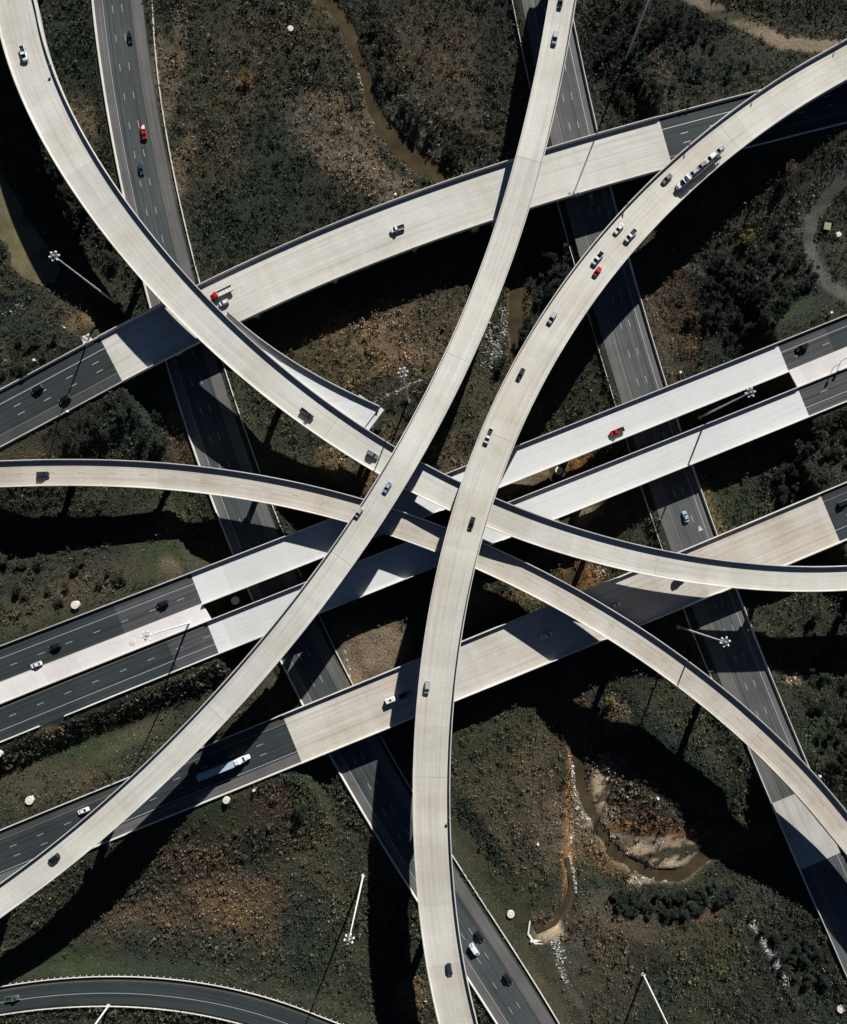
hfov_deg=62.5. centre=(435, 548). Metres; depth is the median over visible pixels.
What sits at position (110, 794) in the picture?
lane marking
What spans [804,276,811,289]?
tree
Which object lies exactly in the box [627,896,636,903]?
tree
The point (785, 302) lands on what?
tree
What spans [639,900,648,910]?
tree
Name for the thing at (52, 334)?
tree
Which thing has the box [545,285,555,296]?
tree
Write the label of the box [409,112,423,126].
tree
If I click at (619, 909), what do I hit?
tree
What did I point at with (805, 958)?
tree
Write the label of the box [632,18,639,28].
tree
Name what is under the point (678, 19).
tree
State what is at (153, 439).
tree
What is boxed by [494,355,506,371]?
tree
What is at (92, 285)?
mast light
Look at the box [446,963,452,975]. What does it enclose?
sedan
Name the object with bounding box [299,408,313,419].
pickup truck
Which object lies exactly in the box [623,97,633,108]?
tree
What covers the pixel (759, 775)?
concrete barrier
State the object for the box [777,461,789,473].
tree
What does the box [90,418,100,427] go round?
tree
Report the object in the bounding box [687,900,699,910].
tree
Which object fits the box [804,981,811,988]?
tree
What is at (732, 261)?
tree
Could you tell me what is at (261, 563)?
overpass bridge
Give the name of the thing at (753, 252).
tree
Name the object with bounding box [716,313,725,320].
tree
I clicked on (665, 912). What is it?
tree
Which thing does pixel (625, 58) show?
mast light
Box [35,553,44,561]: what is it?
tree
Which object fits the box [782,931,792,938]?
tree
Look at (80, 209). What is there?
tree
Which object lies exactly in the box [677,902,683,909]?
tree
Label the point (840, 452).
tree
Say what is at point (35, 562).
tree
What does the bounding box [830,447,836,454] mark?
tree
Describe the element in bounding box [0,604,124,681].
road
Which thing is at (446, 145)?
tree
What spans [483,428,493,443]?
pickup truck
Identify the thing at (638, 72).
tree
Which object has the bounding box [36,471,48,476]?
suv
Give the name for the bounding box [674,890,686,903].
tree
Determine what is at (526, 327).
tree
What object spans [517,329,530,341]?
tree
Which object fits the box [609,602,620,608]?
sedan
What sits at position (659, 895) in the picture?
tree
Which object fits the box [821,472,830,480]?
tree
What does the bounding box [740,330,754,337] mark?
tree
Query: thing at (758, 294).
tree
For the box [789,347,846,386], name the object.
median
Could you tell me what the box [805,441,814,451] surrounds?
tree
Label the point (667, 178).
sedan
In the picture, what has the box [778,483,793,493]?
tree
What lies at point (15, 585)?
tree
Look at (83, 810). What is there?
sedan
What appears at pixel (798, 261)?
tree
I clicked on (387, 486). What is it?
sedan
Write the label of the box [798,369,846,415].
repaved surface
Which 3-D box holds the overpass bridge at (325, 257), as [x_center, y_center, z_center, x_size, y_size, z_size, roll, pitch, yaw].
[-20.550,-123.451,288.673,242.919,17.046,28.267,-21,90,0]
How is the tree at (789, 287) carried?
on the ground at (156, 558)
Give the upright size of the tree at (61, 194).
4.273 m
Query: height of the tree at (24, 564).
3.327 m
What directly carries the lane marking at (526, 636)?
on the overpass bridge at (790, 530)
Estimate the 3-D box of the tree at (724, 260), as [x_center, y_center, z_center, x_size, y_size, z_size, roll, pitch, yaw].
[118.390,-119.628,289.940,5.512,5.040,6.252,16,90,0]
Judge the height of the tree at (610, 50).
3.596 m
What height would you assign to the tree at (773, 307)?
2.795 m
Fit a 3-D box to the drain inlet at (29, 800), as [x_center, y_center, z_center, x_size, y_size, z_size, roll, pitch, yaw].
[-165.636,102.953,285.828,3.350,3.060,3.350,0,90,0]
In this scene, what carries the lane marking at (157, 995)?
on the frontage road at (107, 992)
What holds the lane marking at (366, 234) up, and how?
on the overpass bridge at (325, 257)
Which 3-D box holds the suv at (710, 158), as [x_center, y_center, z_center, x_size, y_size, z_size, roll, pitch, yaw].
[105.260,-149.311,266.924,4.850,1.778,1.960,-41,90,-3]
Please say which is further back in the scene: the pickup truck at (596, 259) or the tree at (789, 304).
the tree at (789, 304)
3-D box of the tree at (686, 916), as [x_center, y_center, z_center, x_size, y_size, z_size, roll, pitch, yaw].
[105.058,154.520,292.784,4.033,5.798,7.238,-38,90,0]
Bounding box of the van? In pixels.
[469,942,479,955]
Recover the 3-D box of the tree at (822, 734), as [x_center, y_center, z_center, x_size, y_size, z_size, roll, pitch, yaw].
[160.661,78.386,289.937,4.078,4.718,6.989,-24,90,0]
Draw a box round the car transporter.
[675,146,725,190]
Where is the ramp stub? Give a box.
[225,310,383,430]
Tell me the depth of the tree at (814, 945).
288.46 m
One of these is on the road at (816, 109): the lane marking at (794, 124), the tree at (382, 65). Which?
the lane marking at (794, 124)
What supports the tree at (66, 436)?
on the ground at (156, 558)
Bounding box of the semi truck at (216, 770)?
[196,753,250,781]
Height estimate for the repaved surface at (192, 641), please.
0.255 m
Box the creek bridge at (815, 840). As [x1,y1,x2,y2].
[771,794,842,871]
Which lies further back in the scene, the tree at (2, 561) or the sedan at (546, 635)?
the tree at (2, 561)
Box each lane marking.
[0,3,571,912]
[0,4,550,886]
[0,11,835,588]
[0,373,116,435]
[0,584,191,664]
[0,603,200,681]
[0,636,214,730]
[0,744,296,872]
[0,993,286,1023]
[1,348,104,414]
[1,625,206,707]
[1,723,285,839]
[1,980,325,1023]
[11,5,841,581]
[13,18,556,887]
[15,464,845,817]
[16,473,842,828]
[16,483,845,848]
[21,3,844,574]
[102,1,519,1022]
[109,130,659,345]
[117,140,655,351]
[118,157,668,372]
[121,149,658,359]
[131,0,541,1022]
[287,502,822,722]
[297,521,804,729]
[299,531,833,750]
[300,530,809,739]
[416,44,845,1022]
[427,55,846,1014]
[437,66,846,1011]
[446,76,846,1022]
[533,1,781,797]
[544,8,791,748]
[662,82,846,142]
[671,111,846,156]
[781,326,845,356]
[811,867,846,947]
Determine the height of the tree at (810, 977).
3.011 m
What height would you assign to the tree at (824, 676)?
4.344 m
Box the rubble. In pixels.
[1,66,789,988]
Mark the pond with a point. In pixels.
(29, 250)
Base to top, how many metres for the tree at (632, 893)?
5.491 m
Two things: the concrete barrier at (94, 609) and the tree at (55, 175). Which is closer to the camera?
the concrete barrier at (94, 609)
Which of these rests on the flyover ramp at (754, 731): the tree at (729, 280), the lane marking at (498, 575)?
the lane marking at (498, 575)
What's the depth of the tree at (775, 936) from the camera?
289.34 m
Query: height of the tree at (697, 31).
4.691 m
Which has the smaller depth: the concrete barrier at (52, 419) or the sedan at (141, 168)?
the concrete barrier at (52, 419)
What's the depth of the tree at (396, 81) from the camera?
291.10 m
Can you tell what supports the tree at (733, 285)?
on the ground at (156, 558)
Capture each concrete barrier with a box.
[0,337,98,390]
[0,382,122,447]
[0,573,189,646]
[0,622,205,704]
[0,714,281,830]
[0,726,39,742]
[64,653,217,716]
[91,0,497,1023]
[92,762,300,848]
[152,0,559,1023]
[511,0,711,677]
[573,18,809,767]
[659,89,760,118]
[742,122,846,149]
[746,745,772,804]
[779,314,846,342]
[799,367,846,387]
[800,871,846,977]
[810,401,846,415]
[820,482,846,493]
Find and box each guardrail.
[0,974,343,1023]
[0,1006,239,1023]
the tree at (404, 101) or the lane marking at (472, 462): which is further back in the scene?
the tree at (404, 101)
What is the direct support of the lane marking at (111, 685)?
on the road at (53, 697)
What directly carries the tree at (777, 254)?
on the ground at (156, 558)
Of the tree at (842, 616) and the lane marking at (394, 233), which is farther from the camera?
the tree at (842, 616)
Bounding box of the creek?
[316,0,784,881]
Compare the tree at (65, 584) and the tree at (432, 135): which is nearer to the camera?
the tree at (65, 584)
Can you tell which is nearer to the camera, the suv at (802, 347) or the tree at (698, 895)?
the suv at (802, 347)
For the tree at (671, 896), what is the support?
on the ground at (156, 558)
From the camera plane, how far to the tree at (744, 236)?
288.44 m
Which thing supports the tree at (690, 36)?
on the ground at (156, 558)
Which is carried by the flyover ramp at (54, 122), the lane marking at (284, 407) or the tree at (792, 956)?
the lane marking at (284, 407)
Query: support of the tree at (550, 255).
on the ground at (156, 558)
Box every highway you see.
[102,0,554,1023]
[521,0,793,803]
[799,852,846,978]
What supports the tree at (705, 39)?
on the ground at (156, 558)
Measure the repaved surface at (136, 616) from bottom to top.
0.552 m
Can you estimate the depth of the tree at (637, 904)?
292.24 m
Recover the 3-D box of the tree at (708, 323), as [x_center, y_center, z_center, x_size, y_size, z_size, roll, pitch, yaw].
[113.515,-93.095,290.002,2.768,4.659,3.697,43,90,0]
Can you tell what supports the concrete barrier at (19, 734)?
on the road at (53, 697)
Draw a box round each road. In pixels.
[0,338,117,445]
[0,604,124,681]
[0,639,218,740]
[0,714,297,873]
[0,977,335,1023]
[659,83,846,159]
[776,316,846,372]
[820,481,846,540]
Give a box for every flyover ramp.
[0,0,575,917]
[0,0,846,591]
[0,459,846,855]
[413,38,846,1023]
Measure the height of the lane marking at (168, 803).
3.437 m
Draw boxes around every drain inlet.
[25,795,34,804]
[71,601,79,608]
[129,639,135,644]
[223,796,229,803]
[231,596,240,604]
[288,25,293,32]
[507,910,514,917]
[555,467,562,474]
[836,1004,844,1012]
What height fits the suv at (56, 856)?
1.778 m
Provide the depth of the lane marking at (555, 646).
281.99 m
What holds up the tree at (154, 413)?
on the ground at (156, 558)
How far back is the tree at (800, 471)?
287.44 m
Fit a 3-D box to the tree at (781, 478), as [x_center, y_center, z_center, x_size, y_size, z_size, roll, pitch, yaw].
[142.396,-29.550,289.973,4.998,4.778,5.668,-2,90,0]
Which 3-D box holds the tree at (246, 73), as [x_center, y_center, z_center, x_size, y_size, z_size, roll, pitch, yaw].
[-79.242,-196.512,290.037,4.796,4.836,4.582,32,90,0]
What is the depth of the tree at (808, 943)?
289.10 m
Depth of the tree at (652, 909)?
292.29 m
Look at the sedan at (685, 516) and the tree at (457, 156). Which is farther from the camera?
the tree at (457, 156)
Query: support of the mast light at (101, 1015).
on the ground at (156, 558)
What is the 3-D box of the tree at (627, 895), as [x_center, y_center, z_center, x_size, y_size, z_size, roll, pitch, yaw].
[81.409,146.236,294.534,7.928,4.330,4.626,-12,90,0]
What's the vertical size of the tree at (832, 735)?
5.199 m
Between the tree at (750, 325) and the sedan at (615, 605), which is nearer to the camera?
the sedan at (615, 605)
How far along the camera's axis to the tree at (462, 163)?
292.84 m
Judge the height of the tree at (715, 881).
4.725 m
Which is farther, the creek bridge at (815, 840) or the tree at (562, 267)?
the tree at (562, 267)
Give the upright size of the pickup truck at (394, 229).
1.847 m
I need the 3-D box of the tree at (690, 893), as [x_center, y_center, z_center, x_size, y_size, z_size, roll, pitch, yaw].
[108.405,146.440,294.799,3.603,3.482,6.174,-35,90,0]
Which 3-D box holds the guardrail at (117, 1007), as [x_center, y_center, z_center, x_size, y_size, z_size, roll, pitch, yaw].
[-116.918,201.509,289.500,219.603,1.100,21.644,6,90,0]
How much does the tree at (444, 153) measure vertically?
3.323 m
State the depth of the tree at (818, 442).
283.90 m
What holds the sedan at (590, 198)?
on the highway at (638, 368)
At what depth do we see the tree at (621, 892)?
292.76 m
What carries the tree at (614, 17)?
on the ground at (156, 558)
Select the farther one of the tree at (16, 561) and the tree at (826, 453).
the tree at (16, 561)
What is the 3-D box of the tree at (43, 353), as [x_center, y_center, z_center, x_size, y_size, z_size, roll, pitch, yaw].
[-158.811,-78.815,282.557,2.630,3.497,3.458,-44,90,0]
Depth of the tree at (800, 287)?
283.69 m
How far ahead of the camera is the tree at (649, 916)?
292.62 m
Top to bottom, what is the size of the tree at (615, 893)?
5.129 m
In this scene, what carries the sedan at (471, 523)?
on the flyover ramp at (653, 204)
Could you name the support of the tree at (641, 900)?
on the ground at (156, 558)
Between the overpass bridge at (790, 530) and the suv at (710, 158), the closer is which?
the suv at (710, 158)
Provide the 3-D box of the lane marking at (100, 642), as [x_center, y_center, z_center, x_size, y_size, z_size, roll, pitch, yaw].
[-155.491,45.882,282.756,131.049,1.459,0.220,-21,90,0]
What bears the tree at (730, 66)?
on the ground at (156, 558)
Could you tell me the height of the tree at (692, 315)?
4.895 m
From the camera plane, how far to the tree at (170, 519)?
285.72 m
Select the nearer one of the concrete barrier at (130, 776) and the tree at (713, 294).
the concrete barrier at (130, 776)
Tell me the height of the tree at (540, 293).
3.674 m
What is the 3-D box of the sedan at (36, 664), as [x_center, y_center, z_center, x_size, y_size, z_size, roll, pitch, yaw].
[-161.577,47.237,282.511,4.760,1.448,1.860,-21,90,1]
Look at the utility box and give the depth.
289.77 m
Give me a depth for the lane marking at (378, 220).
281.52 m
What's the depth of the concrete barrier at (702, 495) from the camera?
289.17 m
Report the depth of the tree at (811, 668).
289.99 m
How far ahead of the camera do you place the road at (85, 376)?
283.46 m
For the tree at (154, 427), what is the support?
on the ground at (156, 558)
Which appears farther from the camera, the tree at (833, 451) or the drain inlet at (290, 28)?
the drain inlet at (290, 28)
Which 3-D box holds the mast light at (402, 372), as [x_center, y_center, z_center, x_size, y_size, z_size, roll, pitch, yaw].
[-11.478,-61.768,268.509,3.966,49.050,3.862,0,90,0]
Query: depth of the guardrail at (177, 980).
289.04 m
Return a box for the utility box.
[821,222,831,231]
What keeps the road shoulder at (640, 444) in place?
on the highway at (638, 368)
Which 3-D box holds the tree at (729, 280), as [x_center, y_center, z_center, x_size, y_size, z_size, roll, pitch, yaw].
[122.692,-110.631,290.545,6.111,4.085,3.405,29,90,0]
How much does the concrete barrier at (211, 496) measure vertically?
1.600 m
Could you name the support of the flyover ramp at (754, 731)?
on the ground at (156, 558)
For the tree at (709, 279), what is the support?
on the ground at (156, 558)
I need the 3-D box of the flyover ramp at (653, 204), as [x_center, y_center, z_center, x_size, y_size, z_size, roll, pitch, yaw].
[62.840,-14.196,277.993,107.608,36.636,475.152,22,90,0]
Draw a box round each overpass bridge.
[98,115,670,382]
[190,342,789,604]
[205,387,810,653]
[282,493,841,763]
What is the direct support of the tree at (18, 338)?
on the ground at (156, 558)
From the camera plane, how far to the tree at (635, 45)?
288.19 m
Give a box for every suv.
[31,384,43,392]
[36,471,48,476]
[48,852,59,863]
[49,642,60,649]
[59,394,70,403]
[156,600,168,607]
[366,449,378,459]
[424,680,429,693]
[475,930,483,941]
[503,972,512,984]
[547,311,557,323]
[552,30,558,44]
[705,152,716,163]
[796,343,808,350]
[837,499,846,506]
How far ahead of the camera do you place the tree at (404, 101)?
290.49 m
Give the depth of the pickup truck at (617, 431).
280.92 m
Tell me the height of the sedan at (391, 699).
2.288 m
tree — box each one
[0,552,6,565]
[9,360,16,368]
[10,580,21,594]
[11,334,23,344]
[11,558,20,567]
[14,358,30,371]
[19,588,31,597]
[20,560,27,566]
[22,342,31,350]
[26,557,42,569]
[28,335,39,345]
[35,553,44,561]
[38,349,46,355]
[43,585,51,592]
[45,331,58,344]
[50,166,60,184]
[53,595,64,604]
[57,185,69,200]
[61,580,69,590]
[62,427,72,442]
[63,187,72,196]
[63,201,76,214]
[64,445,71,453]
[67,440,78,450]
[69,562,79,571]
[74,202,82,212]
[78,413,93,421]
[78,433,89,445]
[84,428,97,440]
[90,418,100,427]
[94,577,102,586]
[100,429,109,439]
[102,249,119,261]
[103,568,113,576]
[108,423,121,429]
[111,569,127,583]
[115,402,126,418]
[135,429,147,443]
[147,433,158,448]
[151,408,162,421]
[152,423,159,432]
[154,440,163,448]
[157,434,167,446]
[166,511,180,525]
[238,67,250,81]
[293,804,307,816]
[369,18,379,28]
[375,60,387,72]
[377,33,386,44]
[383,70,395,84]
[387,83,394,91]
[391,79,399,86]
[398,97,409,108]
[405,106,416,116]
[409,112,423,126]
[411,123,422,133]
[426,125,434,135]
[427,133,436,142]
[441,151,447,156]
[443,139,453,150]
[447,143,456,156]
[452,150,460,160]
[458,161,465,166]
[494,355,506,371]
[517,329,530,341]
[519,324,532,330]
[523,310,532,324]
[534,297,541,304]
[537,285,544,298]
[539,272,543,279]
[542,251,556,259]
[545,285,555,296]
[547,266,560,275]
[548,277,560,287]
[554,264,568,272]
[594,47,607,61]
[597,39,606,53]
[600,36,607,42]
[603,696,614,707]
[606,46,617,56]
[608,12,622,22]
[610,890,618,898]
[613,904,624,918]
[614,32,622,44]
[614,894,628,907]
[616,84,624,99]
[616,889,624,905]
[621,889,637,900]
[623,33,630,40]
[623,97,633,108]
[623,903,633,914]
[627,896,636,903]
[627,908,639,916]
[628,890,637,896]
[629,41,639,55]
[630,894,641,911]
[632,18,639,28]
[632,69,642,80]
[634,0,643,9]
[636,894,651,907]
[637,30,643,39]
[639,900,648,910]
[640,97,645,105]
[643,32,652,39]
[645,21,655,30]
[645,911,652,919]
[647,79,664,92]
[647,905,655,912]
[648,39,653,46]
[650,26,664,39]
[650,89,663,104]
[652,19,668,27]
[653,890,662,899]
[656,15,673,28]
[658,892,674,907]
[661,906,670,917]
[663,45,670,55]
[664,909,671,922]
[665,891,680,901]
[669,83,676,91]
[671,906,678,918]
[674,14,683,24]
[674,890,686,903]
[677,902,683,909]
[679,910,692,925]
[683,908,696,914]
[684,31,694,40]
[687,310,699,320]
[687,889,696,899]
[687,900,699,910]
[691,61,704,76]
[691,905,705,915]
[693,27,700,35]
[694,888,703,903]
[698,885,707,896]
[699,309,713,316]
[701,30,709,43]
[702,882,717,897]
[703,302,713,308]
[704,898,711,904]
[706,275,712,285]
[706,291,716,297]
[706,320,712,327]
[709,39,716,50]
[709,261,721,270]
[709,279,717,287]
[712,878,719,890]
[713,888,729,902]
[714,283,725,290]
[714,306,721,314]
[715,898,728,906]
[716,252,728,267]
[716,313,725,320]
[719,268,726,275]
[724,62,735,74]
[724,73,732,82]
[724,277,734,286]
[724,294,730,301]
[725,262,735,274]
[725,884,739,899]
[727,279,738,290]
[728,256,734,272]
[730,263,743,275]
[734,311,743,325]
[739,228,755,244]
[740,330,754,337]
[743,321,757,329]
[750,250,759,255]
[753,252,762,263]
[753,286,766,298]
[755,259,768,268]
[756,271,763,277]
[760,279,772,286]
[760,308,773,323]
[760,928,766,934]
[762,298,768,305]
[769,929,781,943]
[770,249,788,259]
[770,304,776,311]
[771,238,785,252]
[772,938,783,945]
[773,213,788,227]
[773,313,780,324]
[773,470,785,483]
[775,264,784,273]
[775,952,781,959]
[776,277,785,287]
[777,295,790,307]
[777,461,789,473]
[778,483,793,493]
[778,491,790,504]
[779,961,792,974]
[780,252,790,263]
[780,286,789,298]
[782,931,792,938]
[783,280,794,289]
[784,297,791,312]
[785,159,798,175]
[785,460,798,475]
[786,951,796,962]
[791,253,807,265]
[791,482,799,496]
[791,974,800,982]
[792,248,803,259]
[792,464,803,476]
[794,283,804,291]
[794,944,802,958]
[795,439,802,450]
[800,951,808,962]
[803,945,813,954]
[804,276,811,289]
[804,935,815,947]
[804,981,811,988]
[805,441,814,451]
[805,960,813,966]
[805,974,816,981]
[807,260,814,271]
[807,265,820,282]
[808,663,816,677]
[809,939,820,952]
[811,612,821,619]
[811,701,819,711]
[812,438,823,450]
[817,699,830,712]
[818,430,829,444]
[818,730,830,744]
[818,973,829,984]
[819,673,830,679]
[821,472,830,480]
[822,450,831,457]
[823,963,833,972]
[824,982,830,989]
[829,729,837,744]
[829,759,842,768]
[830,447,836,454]
[831,454,841,463]
[833,775,839,780]
[836,447,844,456]
[838,613,845,621]
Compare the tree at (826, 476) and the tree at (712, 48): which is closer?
the tree at (826, 476)
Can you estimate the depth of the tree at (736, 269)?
289.23 m
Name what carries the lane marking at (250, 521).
on the highway at (384, 802)
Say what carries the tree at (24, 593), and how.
on the ground at (156, 558)
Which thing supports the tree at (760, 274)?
on the ground at (156, 558)
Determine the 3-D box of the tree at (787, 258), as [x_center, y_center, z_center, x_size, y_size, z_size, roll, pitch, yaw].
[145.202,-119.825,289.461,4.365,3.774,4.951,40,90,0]
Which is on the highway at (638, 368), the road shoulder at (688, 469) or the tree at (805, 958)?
the road shoulder at (688, 469)
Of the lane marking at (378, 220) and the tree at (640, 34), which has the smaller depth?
the lane marking at (378, 220)
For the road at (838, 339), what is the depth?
282.17 m
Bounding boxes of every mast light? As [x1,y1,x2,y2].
[48,251,117,304]
[95,1004,109,1023]
[141,622,189,640]
[344,874,364,944]
[397,367,409,402]
[623,0,648,61]
[641,972,667,1023]
[676,625,730,646]
[697,387,755,419]
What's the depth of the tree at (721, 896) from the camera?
291.74 m
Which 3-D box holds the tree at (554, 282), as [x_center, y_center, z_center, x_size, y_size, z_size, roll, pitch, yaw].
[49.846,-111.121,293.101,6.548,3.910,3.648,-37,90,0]
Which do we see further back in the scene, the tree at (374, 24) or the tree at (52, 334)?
the tree at (374, 24)
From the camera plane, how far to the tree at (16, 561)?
288.66 m
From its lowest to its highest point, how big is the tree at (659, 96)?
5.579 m
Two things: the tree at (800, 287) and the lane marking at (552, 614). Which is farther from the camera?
the tree at (800, 287)
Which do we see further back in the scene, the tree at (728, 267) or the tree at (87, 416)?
the tree at (728, 267)
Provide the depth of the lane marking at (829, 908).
288.76 m
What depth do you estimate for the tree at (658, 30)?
288.33 m
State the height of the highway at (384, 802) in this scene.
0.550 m
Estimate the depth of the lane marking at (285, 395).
269.84 m
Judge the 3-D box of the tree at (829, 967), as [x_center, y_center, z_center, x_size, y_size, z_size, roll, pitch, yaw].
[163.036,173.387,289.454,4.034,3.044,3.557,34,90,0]
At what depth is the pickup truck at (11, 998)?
288.71 m
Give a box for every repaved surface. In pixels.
[114,574,201,632]
[166,622,218,668]
[778,325,833,369]
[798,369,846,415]
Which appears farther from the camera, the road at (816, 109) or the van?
the van
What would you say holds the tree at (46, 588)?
on the ground at (156, 558)
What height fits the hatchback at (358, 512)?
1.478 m
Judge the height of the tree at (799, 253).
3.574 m
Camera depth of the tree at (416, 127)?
291.97 m
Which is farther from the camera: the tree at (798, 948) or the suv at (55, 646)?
the tree at (798, 948)
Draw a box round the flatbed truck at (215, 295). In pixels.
[210,285,233,300]
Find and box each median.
[0,604,210,702]
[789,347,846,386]
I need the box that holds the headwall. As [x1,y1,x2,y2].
[527,920,540,943]
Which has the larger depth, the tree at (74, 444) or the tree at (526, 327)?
the tree at (526, 327)
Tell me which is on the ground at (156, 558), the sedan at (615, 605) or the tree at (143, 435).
the tree at (143, 435)
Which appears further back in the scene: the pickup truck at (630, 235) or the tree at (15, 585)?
the tree at (15, 585)
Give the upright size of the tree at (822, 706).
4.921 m
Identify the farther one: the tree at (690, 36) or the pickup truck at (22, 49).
the tree at (690, 36)
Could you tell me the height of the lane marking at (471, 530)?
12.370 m
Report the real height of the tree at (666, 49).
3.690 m
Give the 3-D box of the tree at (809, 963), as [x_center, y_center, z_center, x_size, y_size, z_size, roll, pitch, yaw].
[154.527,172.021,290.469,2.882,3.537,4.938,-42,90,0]
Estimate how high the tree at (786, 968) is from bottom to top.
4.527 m
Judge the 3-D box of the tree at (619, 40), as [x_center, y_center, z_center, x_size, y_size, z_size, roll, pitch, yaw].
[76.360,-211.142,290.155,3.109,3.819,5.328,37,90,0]
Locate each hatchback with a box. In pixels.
[219,299,228,306]
[354,507,362,517]
[592,266,601,276]
[689,168,697,176]
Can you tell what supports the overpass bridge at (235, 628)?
on the ground at (156, 558)
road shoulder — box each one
[0,374,121,445]
[0,715,284,839]
[0,753,300,882]
[94,0,506,1023]
[132,0,553,1023]
[522,0,780,802]
[569,23,805,763]
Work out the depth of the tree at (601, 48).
289.28 m
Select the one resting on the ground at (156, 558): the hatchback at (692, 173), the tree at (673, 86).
the tree at (673, 86)
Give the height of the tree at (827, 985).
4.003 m
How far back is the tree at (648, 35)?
288.97 m
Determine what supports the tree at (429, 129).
on the ground at (156, 558)
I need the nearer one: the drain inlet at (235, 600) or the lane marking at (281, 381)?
the lane marking at (281, 381)
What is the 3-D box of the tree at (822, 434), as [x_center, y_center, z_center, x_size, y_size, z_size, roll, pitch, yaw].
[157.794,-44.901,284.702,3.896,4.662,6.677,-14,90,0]
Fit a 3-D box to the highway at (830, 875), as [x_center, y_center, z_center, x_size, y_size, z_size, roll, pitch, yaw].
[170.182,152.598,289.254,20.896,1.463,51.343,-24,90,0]
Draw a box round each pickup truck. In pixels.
[4,994,19,1001]
[18,45,27,61]
[140,124,147,139]
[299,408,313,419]
[390,223,404,233]
[398,690,412,698]
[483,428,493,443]
[591,250,604,264]
[610,427,624,435]
[624,228,636,241]
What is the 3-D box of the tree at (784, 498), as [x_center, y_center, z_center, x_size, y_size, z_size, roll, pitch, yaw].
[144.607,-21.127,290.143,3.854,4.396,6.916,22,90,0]
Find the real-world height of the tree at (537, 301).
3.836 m
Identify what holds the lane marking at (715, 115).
on the road at (816, 109)
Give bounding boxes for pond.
[0,174,60,283]
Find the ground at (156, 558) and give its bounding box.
[0,0,846,1023]
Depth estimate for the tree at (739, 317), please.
288.65 m
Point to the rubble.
(583, 816)
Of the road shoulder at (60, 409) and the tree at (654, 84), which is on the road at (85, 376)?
the road shoulder at (60, 409)
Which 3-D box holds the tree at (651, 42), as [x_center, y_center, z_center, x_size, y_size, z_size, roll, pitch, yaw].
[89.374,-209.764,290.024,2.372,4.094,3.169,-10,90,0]
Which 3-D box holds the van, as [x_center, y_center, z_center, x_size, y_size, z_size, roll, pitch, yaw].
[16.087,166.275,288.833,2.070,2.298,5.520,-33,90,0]
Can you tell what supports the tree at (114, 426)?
on the ground at (156, 558)
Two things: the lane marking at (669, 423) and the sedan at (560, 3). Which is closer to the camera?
the sedan at (560, 3)
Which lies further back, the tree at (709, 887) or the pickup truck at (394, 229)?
the tree at (709, 887)
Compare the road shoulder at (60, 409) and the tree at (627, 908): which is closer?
the road shoulder at (60, 409)
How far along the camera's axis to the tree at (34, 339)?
283.19 m
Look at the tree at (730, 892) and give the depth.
291.46 m
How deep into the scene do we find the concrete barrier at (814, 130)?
283.16 m
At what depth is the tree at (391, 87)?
291.00 m
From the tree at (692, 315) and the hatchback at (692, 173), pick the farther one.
the tree at (692, 315)
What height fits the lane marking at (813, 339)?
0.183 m
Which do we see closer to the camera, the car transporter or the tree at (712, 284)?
the car transporter
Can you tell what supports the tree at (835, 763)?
on the ground at (156, 558)
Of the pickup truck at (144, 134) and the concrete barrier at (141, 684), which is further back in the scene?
the pickup truck at (144, 134)
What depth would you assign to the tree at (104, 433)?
283.89 m
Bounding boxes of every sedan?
[30,661,42,668]
[77,807,89,814]
[127,31,132,42]
[138,162,144,174]
[383,481,391,492]
[385,696,397,703]
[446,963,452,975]
[468,516,475,529]
[516,368,525,379]
[540,631,552,638]
[557,0,562,8]
[588,193,594,204]
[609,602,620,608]
[614,223,623,234]
[661,173,672,183]
[682,511,688,522]
[696,160,706,171]
[715,145,725,155]
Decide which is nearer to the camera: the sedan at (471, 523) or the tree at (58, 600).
the sedan at (471, 523)
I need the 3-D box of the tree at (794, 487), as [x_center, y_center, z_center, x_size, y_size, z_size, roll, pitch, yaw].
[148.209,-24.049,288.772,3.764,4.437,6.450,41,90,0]
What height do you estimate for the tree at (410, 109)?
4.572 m
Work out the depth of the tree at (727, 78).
282.89 m
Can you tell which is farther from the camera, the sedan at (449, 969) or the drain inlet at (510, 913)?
the drain inlet at (510, 913)
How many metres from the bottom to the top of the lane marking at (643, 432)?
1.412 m
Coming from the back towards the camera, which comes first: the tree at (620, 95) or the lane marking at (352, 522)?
the tree at (620, 95)
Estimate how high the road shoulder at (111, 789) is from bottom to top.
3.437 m
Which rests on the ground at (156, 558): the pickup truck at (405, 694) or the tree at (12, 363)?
the tree at (12, 363)
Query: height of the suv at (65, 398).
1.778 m
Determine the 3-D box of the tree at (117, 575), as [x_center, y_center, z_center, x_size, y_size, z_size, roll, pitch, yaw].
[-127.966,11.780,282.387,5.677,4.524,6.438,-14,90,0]
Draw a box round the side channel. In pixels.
[534,857,572,933]
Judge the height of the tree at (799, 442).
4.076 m
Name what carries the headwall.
on the ground at (156, 558)
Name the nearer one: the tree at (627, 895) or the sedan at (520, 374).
the sedan at (520, 374)
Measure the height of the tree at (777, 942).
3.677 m
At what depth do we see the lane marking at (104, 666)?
282.72 m
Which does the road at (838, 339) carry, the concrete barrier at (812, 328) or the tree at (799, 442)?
the concrete barrier at (812, 328)
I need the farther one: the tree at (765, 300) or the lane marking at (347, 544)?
the tree at (765, 300)
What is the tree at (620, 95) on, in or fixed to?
on the ground at (156, 558)

